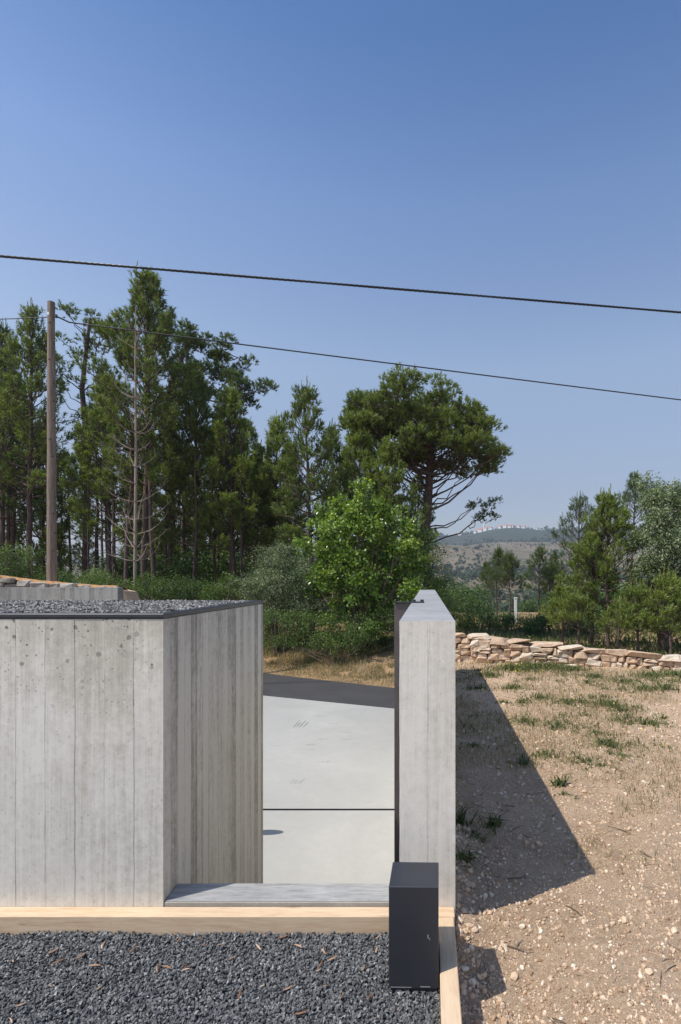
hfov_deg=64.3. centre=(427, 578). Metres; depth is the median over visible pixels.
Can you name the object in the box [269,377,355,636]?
pine tree
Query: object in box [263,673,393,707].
road
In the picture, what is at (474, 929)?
soil rubble
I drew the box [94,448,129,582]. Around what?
bare pine
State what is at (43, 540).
young pine
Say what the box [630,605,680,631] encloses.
field bush
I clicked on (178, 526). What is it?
young pine
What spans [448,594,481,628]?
field bush
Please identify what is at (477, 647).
dry stone wall
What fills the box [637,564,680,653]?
pine tree
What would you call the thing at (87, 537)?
bare pine
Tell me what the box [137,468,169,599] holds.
bare pine
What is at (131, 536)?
young pine
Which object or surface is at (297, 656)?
verge grass
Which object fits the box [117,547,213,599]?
undergrowth bush
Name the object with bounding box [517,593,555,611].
field bush
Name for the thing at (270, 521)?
young pine
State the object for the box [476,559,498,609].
pine tree
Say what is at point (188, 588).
undergrowth bush
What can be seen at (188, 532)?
young pine
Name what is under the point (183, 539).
bare pine
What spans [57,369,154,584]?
pine tree
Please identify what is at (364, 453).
pine tree
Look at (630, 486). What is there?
pine tree
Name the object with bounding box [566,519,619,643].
pine tree
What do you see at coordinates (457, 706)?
dry stubble
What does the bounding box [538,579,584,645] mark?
pine tree
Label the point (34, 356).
pine tree
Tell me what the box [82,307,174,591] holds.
dead pine
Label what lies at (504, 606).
valley scrub
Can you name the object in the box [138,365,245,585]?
pine tree
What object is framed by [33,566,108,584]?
undergrowth bush
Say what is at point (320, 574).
undergrowth bush
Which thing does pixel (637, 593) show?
pine tree
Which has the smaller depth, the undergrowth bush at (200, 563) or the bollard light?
the bollard light
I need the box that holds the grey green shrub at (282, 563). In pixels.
[226,539,325,655]
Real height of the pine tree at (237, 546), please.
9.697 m
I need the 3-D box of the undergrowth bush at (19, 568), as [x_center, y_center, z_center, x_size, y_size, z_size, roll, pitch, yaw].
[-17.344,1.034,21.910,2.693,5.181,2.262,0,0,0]
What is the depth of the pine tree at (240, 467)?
24.57 m
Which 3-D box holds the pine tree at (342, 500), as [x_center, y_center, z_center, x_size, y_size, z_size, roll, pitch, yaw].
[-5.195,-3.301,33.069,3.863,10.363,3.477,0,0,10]
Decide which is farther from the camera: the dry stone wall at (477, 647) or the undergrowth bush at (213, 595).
the undergrowth bush at (213, 595)
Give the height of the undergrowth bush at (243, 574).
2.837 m
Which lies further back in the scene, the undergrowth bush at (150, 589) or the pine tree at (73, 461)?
the pine tree at (73, 461)
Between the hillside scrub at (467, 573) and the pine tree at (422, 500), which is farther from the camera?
the hillside scrub at (467, 573)
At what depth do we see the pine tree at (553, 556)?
51.26 m
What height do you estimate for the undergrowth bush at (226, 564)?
3.826 m
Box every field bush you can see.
[440,584,472,611]
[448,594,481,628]
[449,582,488,612]
[452,584,492,610]
[471,600,515,627]
[492,609,543,631]
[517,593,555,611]
[519,610,556,637]
[550,579,582,612]
[561,617,602,634]
[580,601,604,626]
[597,576,643,618]
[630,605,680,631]
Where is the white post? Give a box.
[514,597,516,623]
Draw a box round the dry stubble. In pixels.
[455,660,680,877]
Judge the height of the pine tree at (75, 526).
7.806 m
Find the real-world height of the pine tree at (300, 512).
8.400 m
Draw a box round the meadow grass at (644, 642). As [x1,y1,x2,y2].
[450,611,680,654]
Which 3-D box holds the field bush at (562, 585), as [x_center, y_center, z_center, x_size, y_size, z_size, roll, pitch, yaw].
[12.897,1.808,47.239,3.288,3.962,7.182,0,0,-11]
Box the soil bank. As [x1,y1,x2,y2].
[123,589,139,599]
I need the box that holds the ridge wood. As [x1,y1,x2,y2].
[33,524,644,563]
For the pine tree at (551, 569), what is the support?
on the ground at (384, 657)
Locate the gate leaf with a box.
[394,600,423,861]
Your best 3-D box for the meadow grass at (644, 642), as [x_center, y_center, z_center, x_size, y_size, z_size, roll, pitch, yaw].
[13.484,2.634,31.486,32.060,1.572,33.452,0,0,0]
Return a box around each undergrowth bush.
[0,540,46,577]
[0,543,67,580]
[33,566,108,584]
[71,551,137,584]
[72,565,140,589]
[90,540,208,599]
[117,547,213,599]
[126,570,187,599]
[132,536,192,563]
[139,537,209,599]
[157,573,221,599]
[161,549,225,584]
[192,567,255,599]
[197,556,252,597]
[198,536,281,589]
[198,548,227,580]
[215,577,280,600]
[225,551,283,591]
[236,558,298,601]
[252,560,339,614]
[300,556,344,596]
[368,570,452,609]
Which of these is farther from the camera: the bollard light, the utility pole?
the utility pole
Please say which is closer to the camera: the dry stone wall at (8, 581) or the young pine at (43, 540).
the dry stone wall at (8, 581)
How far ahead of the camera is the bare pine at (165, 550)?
26.90 m
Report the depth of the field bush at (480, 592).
56.46 m
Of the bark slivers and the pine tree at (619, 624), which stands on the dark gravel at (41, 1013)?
the bark slivers
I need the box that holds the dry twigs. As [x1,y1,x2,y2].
[460,730,680,1023]
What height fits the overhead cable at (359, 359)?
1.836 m
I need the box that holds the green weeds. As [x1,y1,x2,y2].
[455,659,680,867]
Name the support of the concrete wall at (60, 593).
on the ground at (384, 657)
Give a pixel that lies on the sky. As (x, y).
(527, 149)
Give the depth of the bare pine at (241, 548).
24.52 m
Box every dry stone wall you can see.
[0,575,126,589]
[455,633,680,670]
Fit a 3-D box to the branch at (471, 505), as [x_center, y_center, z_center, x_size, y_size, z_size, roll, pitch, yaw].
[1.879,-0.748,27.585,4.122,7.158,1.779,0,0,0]
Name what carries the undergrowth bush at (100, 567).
on the ground at (384, 657)
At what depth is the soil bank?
14.66 m
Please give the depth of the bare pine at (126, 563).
24.01 m
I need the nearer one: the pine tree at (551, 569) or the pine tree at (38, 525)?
the pine tree at (551, 569)
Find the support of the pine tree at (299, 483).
on the ground at (384, 657)
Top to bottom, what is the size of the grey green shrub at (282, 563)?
4.883 m
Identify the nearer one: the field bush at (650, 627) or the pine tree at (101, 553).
the field bush at (650, 627)
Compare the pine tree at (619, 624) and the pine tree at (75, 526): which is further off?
the pine tree at (75, 526)
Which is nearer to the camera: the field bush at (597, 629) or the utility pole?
the utility pole
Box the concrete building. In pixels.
[0,600,263,906]
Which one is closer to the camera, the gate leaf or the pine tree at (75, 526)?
the gate leaf
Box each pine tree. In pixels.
[0,297,89,578]
[0,317,46,572]
[0,370,46,573]
[4,393,64,569]
[5,494,25,535]
[15,406,75,580]
[16,494,60,564]
[43,298,125,577]
[45,451,94,581]
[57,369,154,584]
[63,498,100,571]
[65,402,128,572]
[71,260,213,599]
[77,456,118,577]
[111,412,164,561]
[118,508,160,553]
[123,390,204,599]
[137,428,190,558]
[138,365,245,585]
[142,317,279,560]
[154,442,207,552]
[187,380,276,599]
[198,404,251,586]
[198,477,246,582]
[226,415,267,571]
[233,409,307,612]
[238,458,289,600]
[258,449,314,578]
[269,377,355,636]
[292,473,311,559]
[300,418,371,605]
[314,481,330,526]
[321,442,360,594]
[322,410,396,613]
[335,361,513,584]
[356,431,439,630]
[400,475,437,555]
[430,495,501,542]
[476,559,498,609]
[479,544,518,616]
[488,548,526,612]
[522,544,557,614]
[537,560,564,631]
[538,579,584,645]
[542,549,565,595]
[548,493,603,592]
[555,483,654,647]
[557,589,597,644]
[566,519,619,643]
[596,595,641,648]
[611,470,651,602]
[612,578,672,650]
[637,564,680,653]
[671,608,680,623]
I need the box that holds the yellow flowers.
[480,659,678,744]
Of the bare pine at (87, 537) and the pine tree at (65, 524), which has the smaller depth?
the bare pine at (87, 537)
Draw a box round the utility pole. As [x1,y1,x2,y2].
[46,301,57,580]
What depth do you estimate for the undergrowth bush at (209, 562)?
32.11 m
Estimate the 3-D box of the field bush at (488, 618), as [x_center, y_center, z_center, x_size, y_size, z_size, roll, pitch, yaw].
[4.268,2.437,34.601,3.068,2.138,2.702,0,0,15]
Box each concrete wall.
[0,587,122,599]
[399,590,454,910]
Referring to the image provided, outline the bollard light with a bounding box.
[389,862,438,993]
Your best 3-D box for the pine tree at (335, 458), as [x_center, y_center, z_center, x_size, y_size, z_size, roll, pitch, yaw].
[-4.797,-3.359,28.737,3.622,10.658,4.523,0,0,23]
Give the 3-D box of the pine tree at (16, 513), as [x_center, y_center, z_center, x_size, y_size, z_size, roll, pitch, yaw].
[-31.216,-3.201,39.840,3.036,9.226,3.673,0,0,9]
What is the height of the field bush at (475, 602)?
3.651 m
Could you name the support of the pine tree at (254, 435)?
on the ground at (384, 657)
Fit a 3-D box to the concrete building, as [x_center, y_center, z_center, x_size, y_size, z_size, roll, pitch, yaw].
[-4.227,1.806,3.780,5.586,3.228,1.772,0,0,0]
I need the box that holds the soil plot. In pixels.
[455,662,680,1023]
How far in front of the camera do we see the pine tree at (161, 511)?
30.85 m
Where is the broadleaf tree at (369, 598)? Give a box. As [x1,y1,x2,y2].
[292,477,427,651]
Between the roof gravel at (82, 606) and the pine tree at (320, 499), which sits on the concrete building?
the roof gravel at (82, 606)
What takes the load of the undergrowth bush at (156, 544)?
on the ground at (384, 657)
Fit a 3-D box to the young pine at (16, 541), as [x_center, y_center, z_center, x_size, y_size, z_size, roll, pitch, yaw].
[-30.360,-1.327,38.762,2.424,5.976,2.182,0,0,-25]
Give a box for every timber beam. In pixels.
[0,907,454,934]
[439,918,461,1023]
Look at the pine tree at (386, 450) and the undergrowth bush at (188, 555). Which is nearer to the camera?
the pine tree at (386, 450)
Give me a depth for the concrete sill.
2.96 m
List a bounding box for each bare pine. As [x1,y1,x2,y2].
[64,482,105,574]
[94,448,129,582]
[99,466,116,574]
[113,419,140,588]
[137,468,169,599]
[150,489,177,599]
[176,495,191,568]
[179,447,203,592]
[204,480,225,588]
[211,511,239,599]
[221,429,260,599]
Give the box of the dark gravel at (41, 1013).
[0,929,440,1023]
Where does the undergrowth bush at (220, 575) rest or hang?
on the ground at (384, 657)
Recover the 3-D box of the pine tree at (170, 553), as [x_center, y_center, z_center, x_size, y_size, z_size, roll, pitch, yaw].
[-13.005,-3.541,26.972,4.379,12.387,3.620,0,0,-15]
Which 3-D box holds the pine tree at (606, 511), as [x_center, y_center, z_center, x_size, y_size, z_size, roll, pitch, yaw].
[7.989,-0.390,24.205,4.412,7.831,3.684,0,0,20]
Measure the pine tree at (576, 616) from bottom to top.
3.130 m
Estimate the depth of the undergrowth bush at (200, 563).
30.78 m
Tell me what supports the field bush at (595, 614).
on the ground at (384, 657)
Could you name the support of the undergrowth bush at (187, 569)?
on the ground at (384, 657)
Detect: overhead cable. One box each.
[0,255,680,313]
[0,317,46,319]
[58,317,680,399]
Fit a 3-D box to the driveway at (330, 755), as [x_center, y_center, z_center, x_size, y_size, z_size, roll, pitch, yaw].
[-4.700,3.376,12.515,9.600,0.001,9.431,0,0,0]
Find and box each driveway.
[263,696,393,808]
[263,810,393,882]
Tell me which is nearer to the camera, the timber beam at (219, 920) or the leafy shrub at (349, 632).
the timber beam at (219, 920)
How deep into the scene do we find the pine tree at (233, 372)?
32.84 m
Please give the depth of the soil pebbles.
3.30 m
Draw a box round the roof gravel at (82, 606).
[0,599,249,612]
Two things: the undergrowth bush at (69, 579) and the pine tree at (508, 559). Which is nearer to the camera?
the undergrowth bush at (69, 579)
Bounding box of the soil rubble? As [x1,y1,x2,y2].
[455,689,680,1023]
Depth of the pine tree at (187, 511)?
37.55 m
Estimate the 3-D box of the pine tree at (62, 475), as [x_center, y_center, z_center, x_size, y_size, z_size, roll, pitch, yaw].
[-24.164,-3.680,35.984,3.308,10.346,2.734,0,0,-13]
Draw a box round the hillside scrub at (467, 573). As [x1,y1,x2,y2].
[298,539,679,599]
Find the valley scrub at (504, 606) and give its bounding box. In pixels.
[345,573,643,611]
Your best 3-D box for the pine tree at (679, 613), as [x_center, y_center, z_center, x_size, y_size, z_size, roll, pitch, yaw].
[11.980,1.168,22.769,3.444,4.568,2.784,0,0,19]
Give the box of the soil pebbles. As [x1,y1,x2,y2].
[455,663,680,1023]
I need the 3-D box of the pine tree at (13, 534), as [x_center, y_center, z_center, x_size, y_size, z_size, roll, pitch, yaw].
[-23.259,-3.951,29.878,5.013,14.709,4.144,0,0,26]
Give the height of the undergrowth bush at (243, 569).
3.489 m
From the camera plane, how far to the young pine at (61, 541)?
30.15 m
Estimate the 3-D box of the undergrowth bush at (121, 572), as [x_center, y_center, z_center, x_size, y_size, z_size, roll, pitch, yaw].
[-14.106,0.362,28.242,6.786,4.637,2.912,0,0,-14]
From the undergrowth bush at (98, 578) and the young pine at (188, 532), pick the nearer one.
the undergrowth bush at (98, 578)
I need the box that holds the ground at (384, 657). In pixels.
[22,527,680,809]
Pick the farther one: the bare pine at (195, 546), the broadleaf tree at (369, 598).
the bare pine at (195, 546)
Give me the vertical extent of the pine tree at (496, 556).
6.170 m
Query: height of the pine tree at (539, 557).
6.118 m
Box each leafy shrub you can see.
[263,604,393,664]
[397,518,467,617]
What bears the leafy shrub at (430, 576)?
on the ground at (384, 657)
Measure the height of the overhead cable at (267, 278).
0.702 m
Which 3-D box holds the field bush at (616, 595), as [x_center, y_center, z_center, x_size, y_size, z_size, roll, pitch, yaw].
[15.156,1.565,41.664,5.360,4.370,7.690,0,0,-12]
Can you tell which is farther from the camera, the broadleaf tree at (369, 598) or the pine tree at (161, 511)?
the pine tree at (161, 511)
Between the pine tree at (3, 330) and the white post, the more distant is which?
the white post
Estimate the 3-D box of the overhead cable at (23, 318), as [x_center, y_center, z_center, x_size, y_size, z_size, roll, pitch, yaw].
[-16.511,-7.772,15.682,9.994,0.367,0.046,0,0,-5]
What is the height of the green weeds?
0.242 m
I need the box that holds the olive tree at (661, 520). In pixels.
[623,470,680,651]
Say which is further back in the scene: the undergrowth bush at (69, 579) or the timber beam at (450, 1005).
the undergrowth bush at (69, 579)
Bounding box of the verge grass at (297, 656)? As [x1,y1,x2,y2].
[263,623,393,687]
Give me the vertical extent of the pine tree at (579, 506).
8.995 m
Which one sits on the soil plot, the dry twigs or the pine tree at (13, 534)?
the dry twigs
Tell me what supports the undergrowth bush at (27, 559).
on the ground at (384, 657)
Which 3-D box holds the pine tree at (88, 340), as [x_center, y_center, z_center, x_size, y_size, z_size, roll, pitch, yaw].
[-19.613,-6.694,30.920,4.711,18.433,3.927,0,0,0]
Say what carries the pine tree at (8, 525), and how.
on the ground at (384, 657)
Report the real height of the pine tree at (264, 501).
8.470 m
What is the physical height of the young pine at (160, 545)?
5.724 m
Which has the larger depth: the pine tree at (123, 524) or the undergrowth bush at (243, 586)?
the pine tree at (123, 524)
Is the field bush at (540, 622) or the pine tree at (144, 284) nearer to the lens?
the pine tree at (144, 284)
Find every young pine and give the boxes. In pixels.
[5,527,25,570]
[32,527,70,582]
[35,523,72,581]
[67,524,98,572]
[118,505,149,569]
[129,511,163,584]
[172,512,204,566]
[173,499,204,560]
[204,530,223,566]
[238,482,293,582]
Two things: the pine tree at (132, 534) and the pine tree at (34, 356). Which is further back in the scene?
the pine tree at (132, 534)
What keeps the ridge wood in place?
on the ground at (384, 657)
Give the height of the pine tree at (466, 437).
12.983 m
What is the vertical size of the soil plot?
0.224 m
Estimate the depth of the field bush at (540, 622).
29.45 m
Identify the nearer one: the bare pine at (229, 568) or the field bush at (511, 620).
the bare pine at (229, 568)
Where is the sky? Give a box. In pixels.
[0,0,680,557]
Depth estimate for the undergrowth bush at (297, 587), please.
26.31 m
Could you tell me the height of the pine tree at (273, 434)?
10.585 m
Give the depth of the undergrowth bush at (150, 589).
21.46 m
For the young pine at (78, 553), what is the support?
on the ground at (384, 657)
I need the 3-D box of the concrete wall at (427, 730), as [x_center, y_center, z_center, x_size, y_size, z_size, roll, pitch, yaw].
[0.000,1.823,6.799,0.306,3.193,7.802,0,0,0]
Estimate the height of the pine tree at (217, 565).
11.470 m
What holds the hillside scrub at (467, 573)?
on the ground at (384, 657)
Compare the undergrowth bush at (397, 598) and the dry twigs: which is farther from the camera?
the undergrowth bush at (397, 598)
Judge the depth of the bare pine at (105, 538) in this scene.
26.84 m
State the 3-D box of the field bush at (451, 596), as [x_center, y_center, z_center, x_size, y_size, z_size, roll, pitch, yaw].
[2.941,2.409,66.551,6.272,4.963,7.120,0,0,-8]
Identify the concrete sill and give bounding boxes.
[164,883,388,906]
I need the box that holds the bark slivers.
[10,933,395,1022]
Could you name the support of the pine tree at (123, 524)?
on the ground at (384, 657)
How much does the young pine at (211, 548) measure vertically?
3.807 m
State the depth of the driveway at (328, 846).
6.70 m
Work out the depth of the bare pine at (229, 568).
25.00 m
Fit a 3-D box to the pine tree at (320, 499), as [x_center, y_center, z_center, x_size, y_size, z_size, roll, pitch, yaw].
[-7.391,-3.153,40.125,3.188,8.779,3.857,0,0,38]
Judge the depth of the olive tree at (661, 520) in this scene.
22.59 m
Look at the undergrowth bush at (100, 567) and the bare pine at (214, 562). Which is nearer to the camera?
the bare pine at (214, 562)
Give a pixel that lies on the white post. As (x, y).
(515, 605)
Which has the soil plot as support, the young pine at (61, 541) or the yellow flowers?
the yellow flowers

